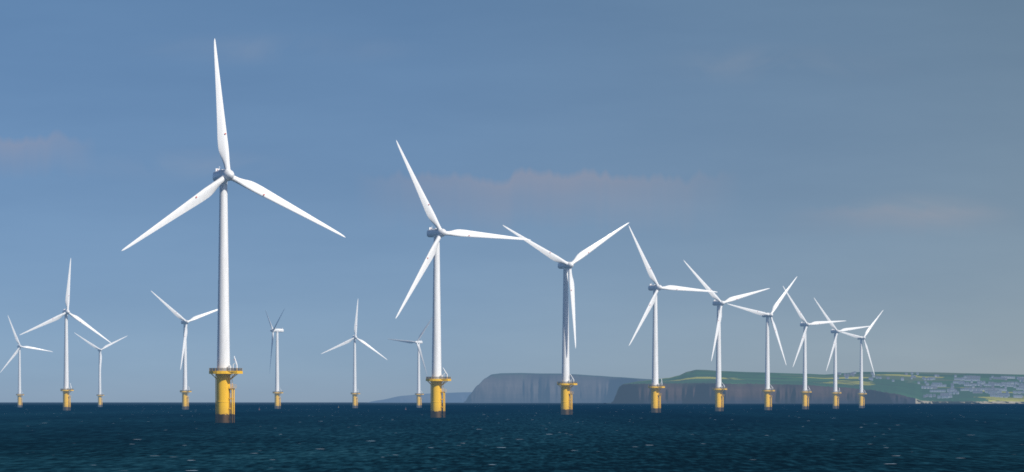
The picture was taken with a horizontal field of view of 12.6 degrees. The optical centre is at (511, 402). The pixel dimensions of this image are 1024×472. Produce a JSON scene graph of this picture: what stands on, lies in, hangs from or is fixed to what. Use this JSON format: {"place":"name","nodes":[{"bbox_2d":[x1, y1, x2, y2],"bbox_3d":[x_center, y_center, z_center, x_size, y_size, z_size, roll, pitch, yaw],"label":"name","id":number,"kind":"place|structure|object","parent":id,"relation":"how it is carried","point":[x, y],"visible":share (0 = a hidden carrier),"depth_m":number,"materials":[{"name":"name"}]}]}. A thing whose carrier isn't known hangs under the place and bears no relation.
{"place":"outdoors","nodes":[
{"label":"outdoors","id":0,"kind":"place"},
{"bbox_2d":[368,392,471,402],"bbox_3d":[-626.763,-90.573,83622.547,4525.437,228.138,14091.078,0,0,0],"label":"headland","id":1,"kind":"object","parent":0,"point":[458,397],"depth_m":77475.21,"materials":[{"name":"stone"}]},
{"bbox_2d":[0,402,1023,471],"bbox_3d":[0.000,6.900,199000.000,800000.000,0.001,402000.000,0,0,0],"label":"sea water","id":2,"kind":"structure","parent":0,"point":[269,437],"depth_m":880.84,"materials":[{"name":"blue liquid"}]},
{"bbox_2d":[1,316,51,406],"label":"turbine","id":3,"kind":"object","parent":2,"relation":"in","point":[19,346],"visible":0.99,"depth_m":6323.18,"materials":[{"name":"paint"}]},
{"bbox_2d":[20,259,111,409],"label":"turbine","id":4,"kind":"object","parent":2,"relation":"in","point":[66,390],"visible":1,"depth_m":3912.07,"materials":[{"name":"paint"}]},
{"bbox_2d":[75,333,126,406],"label":"turbine","id":5,"kind":"object","parent":2,"relation":"in","point":[99,394],"visible":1,"depth_m":6744.74,"materials":[{"name":"paint"}]},
{"bbox_2d":[151,291,217,409],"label":"turbine","id":6,"kind":"object","parent":2,"relation":"in","point":[185,400],"visible":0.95,"depth_m":4398.04,"materials":[{"name":"paint"}]},
{"bbox_2d":[122,39,345,422],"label":"turbine","id":7,"kind":"object","parent":2,"relation":"in","point":[223,371],"visible":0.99,"depth_m":1555.06,"materials":[{"name":"paint"}]},
{"bbox_2d":[265,310,283,408],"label":"turbine","id":8,"kind":"object","parent":2,"relation":"in","point":[277,392],"visible":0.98,"depth_m":4917.82,"materials":[{"name":"paint"}]},
{"bbox_2d":[321,301,386,407],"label":"turbine","id":9,"kind":"object","parent":2,"relation":"in","point":[355,393],"visible":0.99,"depth_m":5439.03,"materials":[{"name":"paint"}]},
{"bbox_2d":[389,317,432,407],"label":"turbine","id":10,"kind":"object","parent":2,"relation":"in","point":[419,394],"visible":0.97,"depth_m":5881.98,"materials":[{"name":"paint"}]},
{"bbox_2d":[395,140,529,417],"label":"turbine","id":11,"kind":"object","parent":2,"relation":"in","point":[437,378],"visible":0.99,"depth_m":2081.66,"materials":[{"name":"paint"}]},
{"bbox_2d":[503,223,627,414],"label":"turbine","id":12,"kind":"object","parent":2,"relation":"in","point":[566,267],"visible":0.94,"depth_m":2574.17,"materials":[{"name":"paint"}]},
{"bbox_2d":[629,226,715,412],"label":"turbine","id":13,"kind":"object","parent":2,"relation":"in","point":[655,288],"visible":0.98,"depth_m":3078.20,"materials":[{"name":"paint"}]},
{"bbox_2d":[684,261,769,410],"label":"turbine","id":14,"kind":"object","parent":2,"relation":"in","point":[719,388],"visible":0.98,"depth_m":3557.93,"materials":[{"name":"paint"}]},
{"bbox_2d":[729,277,796,409],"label":"turbine","id":15,"kind":"object","parent":2,"relation":"in","point":[767,390],"visible":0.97,"depth_m":4046.43,"materials":[{"name":"paint"}]},
{"bbox_2d":[783,287,842,408],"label":"turbine","id":16,"kind":"object","parent":2,"relation":"in","point":[805,325],"visible":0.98,"depth_m":4539.26,"materials":[{"name":"paint"}]},
{"bbox_2d":[814,298,870,408],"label":"turbine","id":17,"kind":"object","parent":2,"relation":"in","point":[835,392],"visible":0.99,"depth_m":4986.95,"materials":[{"name":"paint"}]},
{"bbox_2d":[833,311,882,407],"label":"turbine","id":18,"kind":"object","parent":2,"relation":"in","point":[861,393],"visible":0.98,"depth_m":5489.91,"materials":[{"name":"paint"}]},
{"bbox_2d":[0,0,1023,401],"label":"sky","id":19,"kind":"structure","parent":0,"point":[869,154],"materials":[{"name":"blue"}]},
{"bbox_2d":[464,373,651,402],"bbox_3d":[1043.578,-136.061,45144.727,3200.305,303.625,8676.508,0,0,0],"label":"headland terrain","id":20,"kind":"structure","parent":0,"point":[520,388],"depth_m":41923.43,"materials":[{"name":"stone"}]},
{"bbox_2d":[606,370,1023,403],"bbox_3d":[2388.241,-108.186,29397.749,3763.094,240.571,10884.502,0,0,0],"label":"headland terrain","id":21,"kind":"structure","parent":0,"point":[692,387],"depth_m":24780.53,"materials":[{"name":"green plant"}]},
{"bbox_2d":[837,371,1023,398],"bbox_3d":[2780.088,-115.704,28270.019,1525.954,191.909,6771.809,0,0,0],"label":"town houses","id":22,"kind":"structure","parent":21,"relation":"on","point":[990,391],"depth_m":27882.19,"materials":[{"name":"brick"}]}
]}

